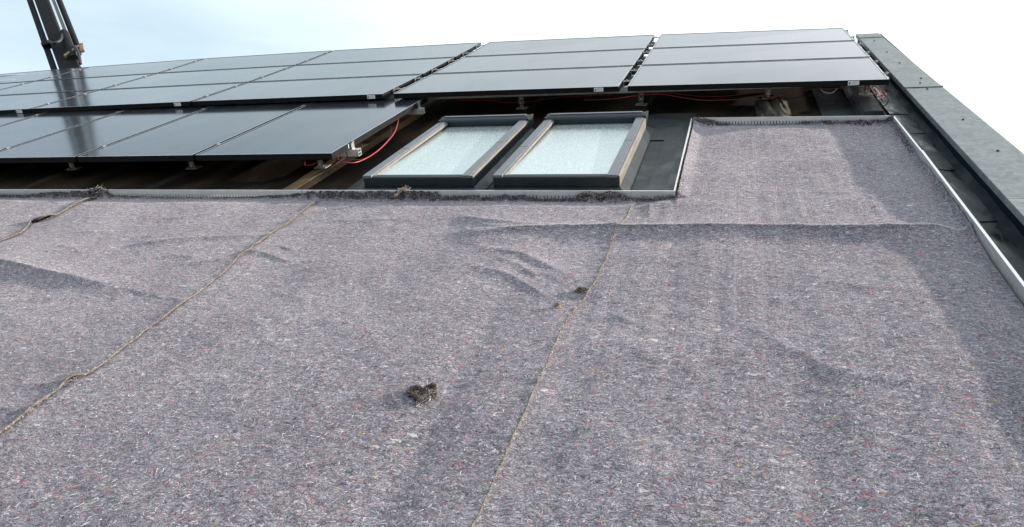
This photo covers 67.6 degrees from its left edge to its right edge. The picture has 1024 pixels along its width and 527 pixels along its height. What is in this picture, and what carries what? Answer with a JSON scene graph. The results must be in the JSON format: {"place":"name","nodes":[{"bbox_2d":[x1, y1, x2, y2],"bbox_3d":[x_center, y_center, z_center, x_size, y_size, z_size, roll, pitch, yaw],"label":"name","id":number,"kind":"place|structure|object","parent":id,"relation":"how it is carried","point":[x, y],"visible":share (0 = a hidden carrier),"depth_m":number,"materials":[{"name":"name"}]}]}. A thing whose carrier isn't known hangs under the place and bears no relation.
{"place":"outdoors","nodes":[
{"label":"outdoors","id":0,"kind":"place"},
{"bbox_2d":[0,0,1023,152],"label":"sky","id":1,"kind":"structure","parent":0,"point":[974,49],"materials":[{"name":"white"}]},
{"label":"ground","id":2,"kind":"structure","parent":0,"visible":0},
{"bbox_2d":[27,0,84,69],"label":"mobile crane","id":3,"kind":"object","parent":2,"relation":"on","point":[67,52],"visible":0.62,"depth_m":14.74,"materials":[{"name":"metal"}]},
{"bbox_2d":[0,33,1023,379],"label":"building","id":4,"kind":"structure","parent":2,"relation":"on","point":[976,159],"depth_m":4.67,"materials":[{"name":"black metal"}]},
{"bbox_2d":[0,190,104,240],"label":"protection fleece","id":5,"kind":"object","parent":4,"relation":"on","point":[19,214],"visible":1,"depth_m":4.21,"materials":[{"name":"fabric"}]},
{"bbox_2d":[82,185,110,193],"bbox_3d":[-2.365,-0.419,4.333,0.186,0.049,0.078,2,24,16],"label":"felt scrap","id":6,"kind":"object","parent":5,"relation":"on","point":[97,189],"visible":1,"depth_m":4.33,"materials":[{"name":"grey fabric"}]},
{"bbox_2d":[66,163,82,169],"bbox_3d":[-2.821,-0.631,4.923,0.076,0.045,0.068,2,24,16],"label":"roof hook","id":7,"kind":"object","parent":4,"relation":"attached to","point":[72,166],"visible":1,"depth_m":4.91,"materials":[{"name":"metal"}]},
{"bbox_2d":[0,189,301,196],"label":"edge rail","id":8,"kind":"object","parent":4,"relation":"on","point":[203,193],"visible":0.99,"depth_m":4.21,"materials":[{"name":"metal"}]},
{"bbox_2d":[0,190,322,432],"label":"protection fleece","id":9,"kind":"object","parent":4,"relation":"on","point":[89,286],"visible":1,"depth_m":3.20,"materials":[{"name":"fabric"}]},
{"bbox_2d":[186,161,202,168],"bbox_3d":[-1.947,-0.606,4.672,0.076,0.045,0.068,2,24,16],"label":"roof hook","id":10,"kind":"object","parent":4,"relation":"attached to","point":[192,165],"visible":1,"depth_m":4.66,"materials":[{"name":"metal"}]},
{"bbox_2d":[0,189,636,526],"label":"protection fleece","id":11,"kind":"object","parent":4,"relation":"on","point":[271,379],"visible":1,"depth_m":2.28,"materials":[{"name":"fabric"}]},
{"bbox_2d":[389,185,409,196],"bbox_3d":[-0.553,-0.360,3.804,0.106,0.057,0.070,2,24,16],"label":"felt scrap","id":12,"kind":"object","parent":11,"relation":"on","point":[399,191],"visible":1,"depth_m":3.81,"materials":[{"name":"beige fabric"}]},
{"bbox_2d":[406,378,439,406],"bbox_3d":[-0.256,0.355,2.138,0.107,0.038,0.101,2,24,16],"label":"felt scrap","id":13,"kind":"object","parent":11,"relation":"on","point":[421,390],"visible":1,"depth_m":2.14,"materials":[{"name":"fabric"}]},
{"bbox_2d":[552,300,562,307],"bbox_3d":[0.154,0.140,2.580,0.034,0.032,0.041,2,-1,-17],"label":"felt scrap","id":14,"kind":"object","parent":11,"relation":"on","point":[558,304],"visible":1,"depth_m":2.58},
{"bbox_2d":[568,286,592,293],"bbox_3d":[0.240,0.088,2.664,0.099,0.033,0.061,2,24,16],"label":"felt scrap","id":15,"kind":"object","parent":11,"relation":"on","point":[582,289],"visible":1,"depth_m":2.66,"materials":[{"name":"fabric"}]},
{"bbox_2d":[569,187,616,199],"bbox_3d":[0.380,-0.332,3.547,0.243,0.062,0.074,2,24,16],"label":"felt scrap","id":16,"kind":"object","parent":11,"relation":"on","point":[584,193],"visible":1,"depth_m":3.55,"materials":[{"name":"grey fabric"}]},
{"bbox_2d":[314,160,330,168],"bbox_3d":[-1.101,-0.581,4.430,0.076,0.045,0.068,2,24,16],"label":"roof hook","id":17,"kind":"object","parent":4,"relation":"attached to","point":[321,165],"visible":1,"depth_m":4.41,"materials":[{"name":"metal"}]},
{"bbox_2d":[338,148,361,156],"bbox_3d":[-3.673,-0.726,5.219,5.815,0.040,0.038,2,24,16],"label":"mounting rail","id":18,"kind":"object","parent":4,"relation":"attached to","point":[354,152],"visible":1,"depth_m":4.42,"materials":[{"name":"metal"}]},
{"bbox_2d":[0,112,46,125],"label":"solar panel","id":19,"kind":"object","parent":18,"relation":"on","point":[7,118],"visible":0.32,"depth_m":6.25,"materials":[{"name":"black glass"}]},
{"bbox_2d":[0,109,127,150],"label":"solar panel","id":20,"kind":"object","parent":18,"relation":"on","point":[16,133],"visible":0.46,"depth_m":5.82,"materials":[{"name":"black glass"}]},
{"bbox_2d":[0,105,214,162],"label":"solar panel","id":21,"kind":"object","parent":18,"relation":"on","point":[70,144],"visible":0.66,"depth_m":5.27,"materials":[{"name":"black glass"}]},
{"bbox_2d":[77,101,313,161],"bbox_3d":[-2.074,-0.921,5.217,0.830,0.038,1.455,2,24,16],"label":"solar panel","id":22,"kind":"object","parent":18,"relation":"on","point":[188,137],"visible":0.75,"depth_m":5.02,"materials":[{"name":"black glass"}]},
{"bbox_2d":[195,97,426,160],"bbox_3d":[-1.226,-0.897,4.974,0.887,0.035,1.455,2,24,16],"label":"solar panel","id":23,"kind":"object","parent":18,"relation":"on","point":[318,130],"visible":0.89,"depth_m":4.77,"materials":[{"name":"black glass"}]},
{"bbox_2d":[337,119,398,162],"bbox_3d":[-0.821,-0.766,4.705,0.163,0.053,0.952,2,24,16],"label":"cable","id":24,"kind":"object","parent":23,"relation":"hanging from","point":[373,153],"visible":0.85,"depth_m":4.47,"materials":[{"name":"red plastic"}]},
{"bbox_2d":[350,141,354,148],"bbox_3d":[-0.922,-0.676,4.417,0.024,0.066,0.036,2,24,16],"label":"panel clamp","id":25,"kind":"object","parent":18,"relation":"attached to","point":[352,146],"visible":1,"depth_m":4.41,"materials":[{"name":"metal"}]},
{"bbox_2d":[406,107,424,114],"bbox_3d":[-3.405,-1.147,6.131,5.805,0.040,0.038,2,24,16],"label":"mounting rail","id":26,"kind":"object","parent":4,"relation":"attached to","point":[421,110],"visible":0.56,"depth_m":5.33,"materials":[{"name":"metal"}]},
{"bbox_2d":[0,32,848,75],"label":"mounting rail","id":27,"kind":"object","parent":4,"relation":"attached to","point":[465,55],"visible":0.14,"depth_m":8.19,"materials":[{"name":"metal"}]},
{"bbox_2d":[361,114,534,195],"bbox_3d":[-0.325,-0.653,4.422,0.692,0.122,1.336,2,24,16],"label":"skylight","id":28,"kind":"object","parent":4,"relation":"on","point":[472,152],"visible":0.9,"depth_m":4.27,"materials":[{"name":"grey glass"}]},
{"bbox_2d":[302,190,674,198],"bbox_3d":[-0.169,-0.343,3.757,1.908,0.049,0.051,2,24,16],"label":"edge rail","id":29,"kind":"object","parent":4,"relation":"on","point":[640,194],"visible":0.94,"depth_m":3.65,"materials":[{"name":"metal"}]},
{"bbox_2d":[516,97,527,108],"bbox_3d":[0.069,-1.142,5.419,0.076,0.085,0.068,2,24,16],"label":"roof hook","id":30,"kind":"object","parent":4,"relation":"attached to","point":[522,106],"visible":1,"depth_m":5.41,"materials":[{"name":"metal"}]},
{"bbox_2d":[459,95,601,102],"bbox_3d":[0.160,-1.143,5.327,1.100,0.033,0.053,2,-1,15],"label":"cable","id":31,"kind":"object","parent":4,"relation":"on","point":[529,101],"visible":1,"depth_m":5.37,"materials":[{"name":"red plastic"}]},
{"bbox_2d":[486,111,653,196],"bbox_3d":[0.365,-0.633,4.225,0.715,0.122,1.336,2,24,16],"label":"skylight","id":32,"kind":"object","parent":4,"relation":"on","point":[584,151],"visible":0.84,"depth_m":4.07,"materials":[{"name":"grey glass"}]},
{"bbox_2d":[314,77,888,101],"bbox_3d":[-3.719,-1.314,6.479,12.600,0.040,0.038,2,24,16],"label":"mounting rail","id":33,"kind":"object","parent":4,"relation":"on","point":[624,89],"visible":0.14,"depth_m":5.30,"materials":[{"name":"metal"}]},
{"bbox_2d":[628,57,888,90],"bbox_3d":[1.607,-1.269,5.125,1.560,0.049,0.772,2,24,16],"label":"solar panel","id":34,"kind":"object","parent":33,"relation":"on","point":[865,71],"visible":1,"depth_m":5.00,"materials":[{"name":"black glass"}]},
{"bbox_2d":[665,89,772,96],"bbox_3d":[1.339,-1.106,4.977,0.681,0.028,0.064,2,-1,15],"label":"cable","id":35,"kind":"object","parent":34,"relation":"hanging from","point":[718,96],"visible":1,"depth_m":5.01,"materials":[{"name":"red plastic"}]},
{"bbox_2d":[868,86,882,100],"bbox_3d":[2.214,-1.037,4.655,0.087,0.094,0.026,2,-1,10],"label":"cable","id":36,"kind":"object","parent":34,"relation":"hanging from","point":[875,93],"visible":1,"depth_m":4.66,"materials":[{"name":"plastic"}]},
{"bbox_2d":[635,93,647,105],"bbox_3d":[0.877,-1.118,5.187,0.076,0.085,0.068,2,24,16],"label":"roof hook","id":37,"kind":"object","parent":4,"relation":"attached to","point":[641,103],"visible":0.98,"depth_m":5.17,"materials":[{"name":"metal"}]},
{"bbox_2d":[666,118,691,195],"bbox_3d":[0.898,-0.588,4.090,0.050,0.050,1.385,2,24,16],"label":"edge rail","id":38,"kind":"object","parent":4,"relation":"on","point":[674,178],"visible":0.94,"depth_m":4.01,"materials":[{"name":"metal"}]},
{"bbox_2d":[591,93,790,100],"bbox_3d":[1.148,-1.088,5.002,1.380,0.042,0.083,2,-1,14],"label":"cable","id":39,"kind":"object","parent":4,"relation":"on","point":[683,97],"visible":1,"depth_m":5.00,"materials":[{"name":"red plastic"}]},
{"bbox_2d":[474,114,1023,526],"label":"protection fleece","id":40,"kind":"object","parent":4,"relation":"on","point":[811,324],"visible":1,"depth_m":2.15,"materials":[{"name":"fabric"}]},
{"bbox_2d":[762,88,773,98],"bbox_3d":[1.659,-1.106,4.959,0.076,0.062,0.068,2,24,16],"label":"roof hook","id":41,"kind":"object","parent":4,"relation":"attached to","point":[767,94],"visible":0.93,"depth_m":4.94,"materials":[{"name":"metal"}]},
{"bbox_2d":[693,115,888,124],"bbox_3d":[1.638,-0.843,4.535,1.103,0.072,0.063,2,-1,19],"label":"edge rail","id":42,"kind":"object","parent":4,"relation":"on","point":[782,120],"visible":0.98,"depth_m":4.53,"materials":[{"name":"metal"}]},
{"bbox_2d":[766,90,836,99],"bbox_3d":[1.841,-1.069,4.873,0.422,0.046,0.047,2,-1,20],"label":"cable","id":43,"kind":"object","parent":4,"relation":"on","point":[801,96],"visible":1,"depth_m":4.88,"materials":[{"name":"red plastic"}]},
{"bbox_2d":[769,87,863,98],"bbox_3d":[1.924,-1.070,4.775,0.604,0.045,0.031,2,-1,22],"label":"cable","id":44,"kind":"object","parent":4,"relation":"on","point":[817,88],"visible":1,"depth_m":4.77,"materials":[{"name":"red plastic"}]},
{"bbox_2d":[858,86,872,95],"bbox_3d":[2.222,-1.089,4.798,0.076,0.062,0.068,2,24,16],"label":"roof hook","id":45,"kind":"object","parent":4,"relation":"attached to","point":[866,89],"visible":0.94,"depth_m":4.78,"materials":[{"name":"metal"}]},
{"bbox_2d":[872,86,888,105],"bbox_3d":[2.232,-1.017,4.637,0.097,0.132,0.026,2,-1,27],"label":"cable","id":46,"kind":"object","parent":4,"relation":"on","point":[881,95],"visible":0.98,"depth_m":4.63,"materials":[{"name":"black plastic"}]},
{"bbox_2d":[893,116,930,158],"bbox_3d":[2.089,-0.667,4.013,0.059,0.049,0.715,2,24,16],"label":"edge rail","id":47,"kind":"object","parent":4,"relation":"on","point":[916,146],"visible":0.69,"depth_m":3.92,"materials":[{"name":"metal"}]},
{"bbox_2d":[920,150,1023,305],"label":"edge rail","id":48,"kind":"object","parent":4,"relation":"on","point":[1009,273],"visible":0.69,"depth_m":2.71,"materials":[{"name":"metal"}]},
{"bbox_3d":[-3.611,-1.478,6.839,12.600,0.040,0.038,2,24,16],"label":"mounting rail","id":49,"kind":"object","parent":4,"relation":"attached to","visible":0},
{"bbox_2d":[0,90,96,113],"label":"solar panel","id":50,"kind":"object","parent":49,"relation":"on","point":[18,104],"visible":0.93,"depth_m":6.84,"materials":[{"name":"black glass"}]},
{"bbox_2d":[31,82,245,112],"bbox_3d":[-3.148,-1.409,6.486,1.560,0.051,0.772,2,24,16],"label":"solar panel","id":51,"kind":"object","parent":49,"relation":"on","point":[153,97],"visible":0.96,"depth_m":6.37,"materials":[{"name":"black glass"}]},
{"bbox_2d":[192,74,421,105],"bbox_3d":[-1.600,-1.371,6.039,1.612,0.044,0.772,2,24,16],"label":"solar panel","id":52,"kind":"object","parent":49,"relation":"on","point":[356,88],"visible":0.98,"depth_m":5.92,"materials":[{"name":"black glass"}]},
{"bbox_2d":[393,66,632,97],"bbox_3d":[0.029,-1.324,5.573,1.606,0.043,0.772,2,24,16],"label":"solar panel","id":53,"kind":"object","parent":49,"relation":"on","point":[571,80],"visible":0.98,"depth_m":5.45,"materials":[{"name":"black glass"}]},
{"label":"mounting rail","id":54,"kind":"object","parent":4,"relation":"attached to","visible":0},
{"bbox_2d":[0,81,32,89],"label":"solar panel","id":55,"kind":"object","parent":54,"relation":"on","point":[4,85],"visible":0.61,"depth_m":8.12,"materials":[{"name":"black glass"}]},
{"bbox_2d":[0,73,154,94],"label":"solar panel","id":56,"kind":"object","parent":54,"relation":"on","point":[70,85],"visible":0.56,"depth_m":7.60,"materials":[{"name":"black glass"}]},
{"bbox_2d":[102,66,291,89],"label":"solar panel","id":57,"kind":"object","parent":54,"relation":"on","point":[240,75],"visible":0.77,"depth_m":7.15,"materials":[{"name":"black glass"}]},
{"bbox_2d":[251,57,454,81],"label":"solar panel","id":58,"kind":"object","parent":54,"relation":"on","point":[423,67],"visible":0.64,"depth_m":6.70,"materials":[{"name":"black glass"}]},
{"bbox_2d":[433,49,644,73],"bbox_3d":[0.240,-1.648,6.277,1.606,0.042,0.766,2,24,16],"label":"solar panel","id":59,"kind":"object","parent":54,"relation":"on","point":[589,59],"visible":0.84,"depth_m":6.24,"materials":[{"name":"black glass"}]},
{"bbox_2d":[642,41,869,64],"bbox_3d":[1.818,-1.591,5.829,1.560,0.050,0.768,2,24,16],"label":"solar panel","id":60,"kind":"object","parent":54,"relation":"on","point":[763,52],"visible":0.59,"depth_m":5.79,"materials":[{"name":"black glass"}]},
{"label":"mounting rail","id":61,"kind":"object","parent":4,"relation":"attached to","visible":0},
{"bbox_2d":[0,67,87,83],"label":"solar panel","id":62,"kind":"object","parent":61,"relation":"on","point":[31,76],"visible":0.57,"depth_m":8.71,"materials":[{"name":"black glass"}]},
{"bbox_2d":[38,58,203,80],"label":"solar panel","id":63,"kind":"object","parent":61,"relation":"on","point":[127,69],"visible":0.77,"depth_m":8.29,"materials":[{"name":"black glass"}]},
{"bbox_2d":[160,50,331,72],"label":"solar panel","id":64,"kind":"object","parent":61,"relation":"on","point":[266,60],"visible":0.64,"depth_m":7.85,"materials":[{"name":"black glass"}]},
{"bbox_2d":[298,42,480,64],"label":"solar panel","id":65,"kind":"object","parent":61,"relation":"on","point":[455,51],"visible":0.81,"depth_m":7.40,"materials":[{"name":"black glass"}]},
{"bbox_2d":[465,35,654,56],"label":"solar panel","id":66,"kind":"object","parent":61,"relation":"on","point":[566,45],"visible":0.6,"depth_m":6.95,"materials":[{"name":"black glass"}]},
{"bbox_2d":[653,28,853,47],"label":"solar panel","id":67,"kind":"object","parent":61,"relation":"on","point":[747,37],"visible":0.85,"depth_m":6.51,"materials":[{"name":"black glass"}]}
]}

